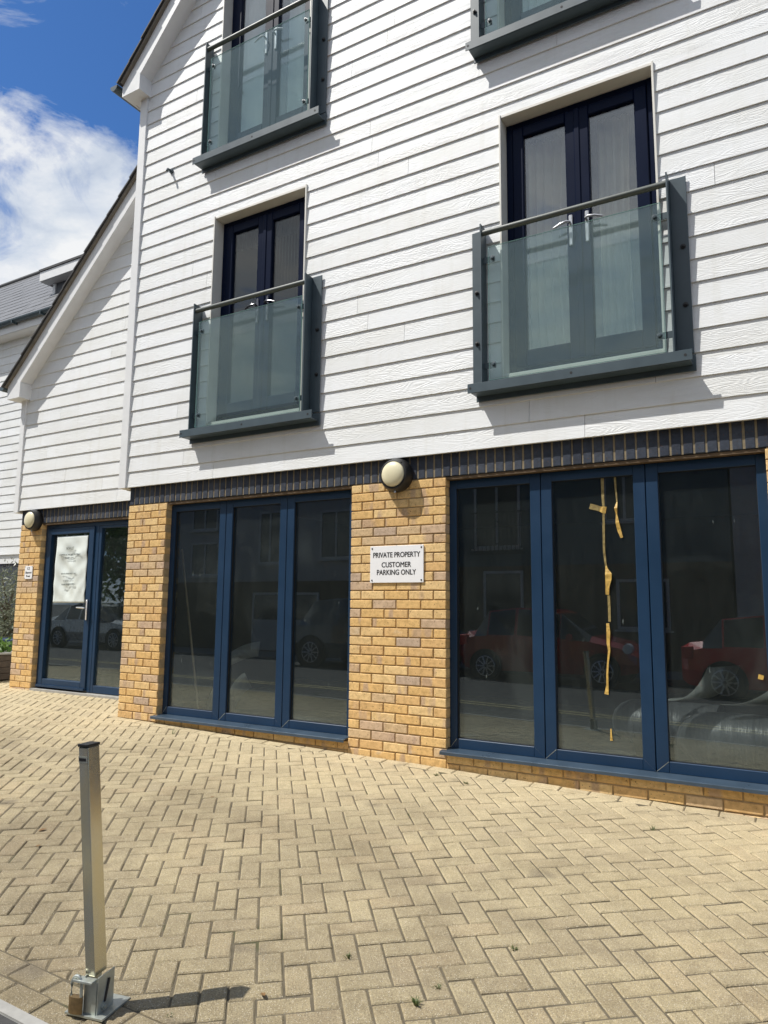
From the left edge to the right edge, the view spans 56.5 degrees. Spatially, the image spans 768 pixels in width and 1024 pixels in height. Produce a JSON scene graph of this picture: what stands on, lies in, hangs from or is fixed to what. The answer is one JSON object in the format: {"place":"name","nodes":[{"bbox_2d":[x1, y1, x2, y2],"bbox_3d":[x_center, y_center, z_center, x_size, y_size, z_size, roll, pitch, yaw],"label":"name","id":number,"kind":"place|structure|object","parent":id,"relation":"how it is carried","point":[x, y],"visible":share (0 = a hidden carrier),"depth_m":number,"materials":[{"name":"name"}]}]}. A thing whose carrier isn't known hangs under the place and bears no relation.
{"place":"outdoors","nodes":[
{"label":"outdoors","id":0,"kind":"place"},
{"bbox_2d":[0,1014,17,1023],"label":"road","id":1,"kind":"structure","parent":0,"point":[4,1020],"depth_m":2.41,"materials":[{"name":"grey asphalt"}]},
{"bbox_2d":[0,0,160,284],"label":"sky","id":2,"kind":"structure","parent":0,"point":[69,144],"materials":[{"name":"blue"}]},
{"bbox_2d":[0,672,767,1023],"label":"paving","id":3,"kind":"structure","parent":0,"point":[270,779],"depth_m":3.41,"materials":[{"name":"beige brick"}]},
{"bbox_2d":[0,651,11,679],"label":"planter","id":4,"kind":"object","parent":3,"relation":"on","point":[5,663],"visible":0.3,"depth_m":9.90,"materials":[{"name":"wood"}]},
{"bbox_2d":[0,637,12,654],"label":"leafy plant","id":5,"kind":"object","parent":4,"relation":"in","point":[4,645],"visible":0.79,"depth_m":10.06,"materials":[{"name":"green plant"}]},
{"bbox_2d":[2,637,12,654],"bbox_3d":[-5.527,2.193,10.883,0.680,0.542,0.720,-4,-9,30],"label":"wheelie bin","id":6,"kind":"object","parent":3,"relation":"on","point":[4,639],"visible":0.02,"depth_m":10.55,"materials":[{"name":"plastic"}]},
{"bbox_2d":[0,558,18,637],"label":"olive tree","id":7,"kind":"object","parent":3,"relation":"on","point":[5,614],"visible":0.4,"depth_m":11.37,"materials":[{"name":"green plant"}]},
{"bbox_2d":[0,165,136,699],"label":"gabled building","id":8,"kind":"structure","parent":3,"relation":"on","point":[63,383],"depth_m":9.21,"materials":[{"name":"white wood"}]},
{"bbox_2d":[24,566,32,578],"bbox_3d":[-4.638,0.789,9.327,0.162,0.170,0.011,-4,-9,30],"label":"address sign","id":9,"kind":"object","parent":8,"relation":"attached to","point":[28,572],"visible":1,"depth_m":9.32,"materials":[{"name":"white plastic"}]},
{"bbox_2d":[24,509,42,531],"bbox_3d":[-4.596,0.110,9.326,0.284,0.292,0.134,-4,-9,30],"label":"wall lamp","id":10,"kind":"object","parent":8,"relation":"attached to","point":[33,520],"visible":1,"depth_m":9.27,"materials":[{"name":"black plastic"}]},
{"bbox_2d":[35,526,95,690],"bbox_3d":[-3.998,1.192,8.964,0.925,1.998,0.138,-4,-9,30],"label":"door","id":11,"kind":"structure","parent":8,"relation":"in","point":[80,685],"depth_m":9.00,"materials":[{"name":"blue metal"}]},
{"bbox_2d":[53,535,87,602],"bbox_3d":[-3.960,0.722,9.029,0.605,0.842,0.038,-4,-9,30],"label":"notice","id":12,"kind":"object","parent":8,"relation":"attached to","point":[70,571],"visible":1,"depth_m":9.03,"materials":[{"name":"paper"}]},
{"bbox_2d":[64,741,130,1021],"bbox_3d":[-1.001,1.280,2.544,0.172,0.889,0.160,-2,-8,18],"label":"parking post","id":13,"kind":"object","parent":3,"relation":"on","point":[102,1001],"visible":0.98,"depth_m":2.50,"materials":[{"name":"metal"}]},
{"bbox_2d":[68,975,82,1014],"bbox_3d":[-1.049,1.641,2.436,0.055,0.119,0.026,-4,-9,30],"label":"padlock","id":14,"kind":"object","parent":13,"relation":"hanging from","point":[75,1005],"visible":1,"depth_m":2.42,"materials":[{"name":"gold metal"}]},
{"bbox_2d":[411,995,423,1005],"bbox_3d":[0.115,1.714,2.503,0.054,0.025,0.062,-1,-8,14],"label":"weed tuft","id":15,"kind":"object","parent":3,"relation":"on","point":[415,1001],"visible":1,"depth_m":2.51,"materials":[{"name":"green plant"}]},
{"bbox_2d":[110,0,767,818],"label":"gabled building","id":16,"kind":"structure","parent":3,"relation":"on","point":[398,178],"depth_m":6.25,"materials":[{"name":"white wood"}]},
{"bbox_2d":[181,549,198,708],"bbox_3d":[-2.046,1.228,7.539,0.022,1.718,0.714,6,-9,-36],"label":"timber batten","id":17,"kind":"object","parent":16,"relation":"on","point":[194,672],"visible":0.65,"depth_m":7.52,"materials":[{"name":"brown wood"}]},
{"bbox_2d":[207,689,212,709],"bbox_3d":[-1.710,1.910,7.374,0.210,0.420,0.095,-2,-8,16],"label":"loose sheet","id":18,"kind":"object","parent":16,"relation":"on","point":[210,703],"visible":0.26,"depth_m":7.36,"materials":[{"name":"grey plastic"}]},
{"bbox_2d":[229,673,250,712],"bbox_3d":[-1.456,1.881,7.135,0.243,0.560,0.099,-2,-8,19],"label":"loose sheet","id":19,"kind":"object","parent":16,"relation":"on","point":[240,686],"visible":0.7,"depth_m":7.15,"materials":[{"name":"grey plastic"}]},
{"bbox_2d":[231,641,260,664],"bbox_3d":[-1.470,1.488,7.330,0.441,0.331,0.039,-2,-8,21],"label":"loose sheet","id":20,"kind":"object","parent":16,"relation":"in","point":[249,650],"visible":0.72,"depth_m":7.32,"materials":[{"name":"grey plastic"}]},
{"bbox_2d":[179,273,322,443],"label":"juliet balcony","id":21,"kind":"structure","parent":16,"relation":"attached to","point":[309,397],"depth_m":6.53,"materials":[{"name":"grey metal"}]},
{"bbox_2d":[150,490,352,742],"bbox_3d":[-1.246,0.914,6.626,2.272,2.116,0.189,-4,-9,30],"label":"window","id":22,"kind":"structure","parent":16,"relation":"in","point":[283,723],"depth_m":6.60,"materials":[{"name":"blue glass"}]},
{"bbox_2d":[241,0,265,131],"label":"curtain","id":23,"kind":"object","parent":16,"relation":"hanging from","point":[252,91],"visible":0.61,"depth_m":7.68,"materials":[{"name":"white fabric"}]},
{"bbox_2d":[192,0,327,173],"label":"juliet balcony","id":24,"kind":"structure","parent":16,"relation":"attached to","point":[310,119],"depth_m":6.96,"materials":[{"name":"grey metal"}]},
{"bbox_2d":[216,197,304,420],"bbox_3d":[-1.190,-1.968,7.005,1.140,2.138,0.134,-4,-9,30],"label":"french door","id":25,"kind":"structure","parent":16,"relation":"in","point":[265,221],"depth_m":7.04,"materials":[{"name":"black wood"}]},
{"bbox_2d":[231,231,298,402],"bbox_3d":[-1.086,-1.933,7.177,1.104,2.040,0.068,-4,-9,30],"label":"curtain","id":26,"kind":"object","parent":16,"relation":"hanging from","point":[283,363],"visible":0.37,"depth_m":7.22,"materials":[{"name":"grey fabric"}]},
{"bbox_2d":[236,215,299,252],"bbox_3d":[-1.107,-2.862,7.248,1.103,0.221,0.060,-4,-9,30],"label":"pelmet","id":27,"kind":"object","parent":16,"relation":"attached to","point":[249,239],"visible":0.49,"depth_m":7.24,"materials":[{"name":"grey fabric"}]},
{"bbox_2d":[228,0,309,142],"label":"french door","id":28,"kind":"structure","parent":16,"relation":"in","point":[273,37],"depth_m":7.39,"materials":[{"name":"black wood"}]},
{"bbox_2d":[287,0,304,112],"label":"curtain","id":29,"kind":"object","parent":16,"relation":"hanging from","point":[296,62],"visible":0.52,"depth_m":7.38,"materials":[{"name":"white fabric"}]},
{"bbox_2d":[380,458,412,492],"bbox_3d":[0.087,-0.303,5.875,0.284,0.292,0.134,-4,-9,30],"label":"wall lamp","id":30,"kind":"object","parent":16,"relation":"attached to","point":[396,475],"visible":1,"depth_m":5.82,"materials":[{"name":"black plastic"}]},
{"bbox_2d":[370,544,423,582],"bbox_3d":[0.100,0.425,5.835,0.500,0.303,0.012,-4,-9,30],"label":"parking sign","id":31,"kind":"object","parent":16,"relation":"attached to","point":[398,564],"visible":1,"depth_m":5.83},
{"bbox_2d":[504,0,566,25],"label":"french door","id":32,"kind":"structure","parent":16,"relation":"in","point":[514,12],"depth_m":5.95,"materials":[{"name":"blue glass"}]},
{"bbox_2d":[522,0,550,11],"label":"curtain","id":33,"kind":"object","parent":16,"relation":"hanging from","point":[528,5],"visible":0.08,"depth_m":6.07,"materials":[{"name":"white fabric"}]},
{"bbox_2d":[527,132,569,348],"bbox_3d":[1.345,-2.086,5.813,0.365,2.030,0.094,-4,-9,30],"label":"curtain","id":34,"kind":"object","parent":16,"relation":"hanging from","point":[549,295],"visible":0.79,"depth_m":5.83,"materials":[{"name":"white fabric"}]},
{"bbox_2d":[465,0,633,63],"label":"juliet balcony","id":35,"kind":"structure","parent":16,"relation":"attached to","point":[480,46],"depth_m":5.68,"materials":[{"name":"grey metal"}]},
{"bbox_2d":[467,172,696,402],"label":"juliet balcony","id":36,"kind":"structure","parent":16,"relation":"attached to","point":[680,358],"depth_m":5.04,"materials":[{"name":"grey metal"}]},
{"bbox_2d":[506,77,662,372],"bbox_3d":[1.489,-2.149,5.451,1.155,2.138,0.134,-4,-9,30],"label":"french door","id":37,"kind":"structure","parent":16,"relation":"in","point":[584,345],"depth_m":5.43,"materials":[{"name":"black glass"}]},
{"bbox_2d":[589,504,600,510],"bbox_3d":[1.527,-0.034,5.177,0.086,0.061,0.005,-4,-9,30],"label":"tape strip","id":38,"kind":"object","parent":16,"relation":"attached to","point":[594,507],"visible":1,"depth_m":5.18,"materials":[{"name":"beige paper"}]},
{"bbox_2d":[599,506,606,512],"bbox_3d":[1.575,-0.013,5.145,0.055,0.053,0.006,-4,-9,30],"label":"tape strip","id":39,"kind":"object","parent":16,"relation":"attached to","point":[602,509],"visible":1,"depth_m":5.14,"materials":[{"name":"beige paper"}]},
{"bbox_2d":[439,453,767,794],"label":"window","id":40,"kind":"structure","parent":16,"relation":"in","point":[656,764],"depth_m":4.98,"materials":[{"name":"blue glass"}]},
{"bbox_2d":[601,478,606,566],"bbox_3d":[1.580,0.076,5.131,0.029,0.661,0.004,-4,-9,30],"label":"tape strip","id":41,"kind":"object","parent":16,"relation":"attached to","point":[603,514],"visible":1,"depth_m":5.13,"materials":[{"name":"beige paper"}]},
{"bbox_2d":[604,623,609,694],"bbox_3d":[1.563,1.028,5.005,0.055,0.492,0.010,-4,-9,30],"label":"tape strip","id":42,"kind":"object","parent":16,"relation":"attached to","point":[608,647],"visible":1,"depth_m":5.00,"materials":[{"name":"beige paper"}]},
{"bbox_2d":[605,566,611,594],"bbox_3d":[1.590,0.480,5.062,0.052,0.212,0.012,-5,-9,36],"label":"tape strip","id":43,"kind":"object","parent":16,"relation":"attached to","point":[608,575],"visible":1,"depth_m":5.06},
{"bbox_2d":[607,595,610,621],"bbox_3d":[1.589,0.682,5.044,0.019,0.185,0.002,-4,-9,30],"label":"tape strip","id":44,"kind":"object","parent":16,"relation":"attached to","point":[609,611],"visible":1,"depth_m":5.04,"materials":[{"name":"beige paper"}]},
{"bbox_2d":[614,477,617,501],"bbox_3d":[1.658,-0.162,5.117,0.022,0.179,0.005,-4,-9,30],"label":"tape strip","id":45,"kind":"object","parent":16,"relation":"attached to","point":[615,488],"visible":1,"depth_m":5.12,"materials":[{"name":"beige paper"}]},
{"bbox_2d":[597,114,635,335],"bbox_3d":[1.806,-2.118,5.541,0.246,2.030,0.080,-4,-9,30],"label":"curtain","id":46,"kind":"object","parent":16,"relation":"hanging from","point":[613,173],"visible":0.81,"depth_m":5.55,"materials":[{"name":"white fabric"}]},
{"bbox_2d":[614,502,622,537],"bbox_3d":[1.665,0.055,5.076,0.054,0.263,0.016,-4,-9,30],"label":"tape strip","id":47,"kind":"object","parent":16,"relation":"attached to","point":[618,527],"visible":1,"depth_m":5.08,"materials":[{"name":"beige paper"}]},
{"bbox_2d":[612,699,725,762],"bbox_3d":[2.076,1.609,5.245,0.784,0.435,0.452,-4,-9,30],"label":"polythene roll","id":48,"kind":"object","parent":16,"relation":"on","point":[626,720],"visible":0.47,"depth_m":5.16,"materials":[{"name":"grey plastic"}]},
{"bbox_2d":[668,665,739,700],"bbox_3d":[2.210,1.198,5.010,0.556,0.257,0.053,0,-8,6],"label":"loose sheet","id":49,"kind":"object","parent":48,"relation":"on","point":[714,681],"visible":0.94,"depth_m":4.98,"materials":[{"name":"grey plastic"}]},
{"bbox_2d":[676,712,767,770],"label":"polythene roll","id":50,"kind":"object","parent":16,"relation":"on","point":[738,740],"visible":0.86,"depth_m":4.75,"materials":[{"name":"plastic"}]},
{"bbox_2d":[720,691,767,706],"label":"loose sheet","id":51,"kind":"object","parent":50,"relation":"on","point":[761,701],"visible":1,"depth_m":4.75,"materials":[{"name":"grey plastic"}]},
{"label":"ground","id":52,"kind":"structure","parent":0,"visible":0},
{"bbox_2d":[0,999,47,1023],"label":"kerb","id":53,"kind":"structure","parent":52,"relation":"on","point":[14,1013],"depth_m":2.43,"materials":[{"name":"concrete"}]},
{"bbox_2d":[0,254,82,636],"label":"slate roofed house","id":54,"kind":"structure","parent":52,"relation":"on","point":[26,301],"depth_m":14.29,"materials":[{"name":"white wood"}]},
{"bbox_2d":[0,566,17,636],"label":"window","id":55,"kind":"structure","parent":54,"relation":"in","point":[13,568],"depth_m":13.97,"materials":[{"name":"glass"}]}
]}

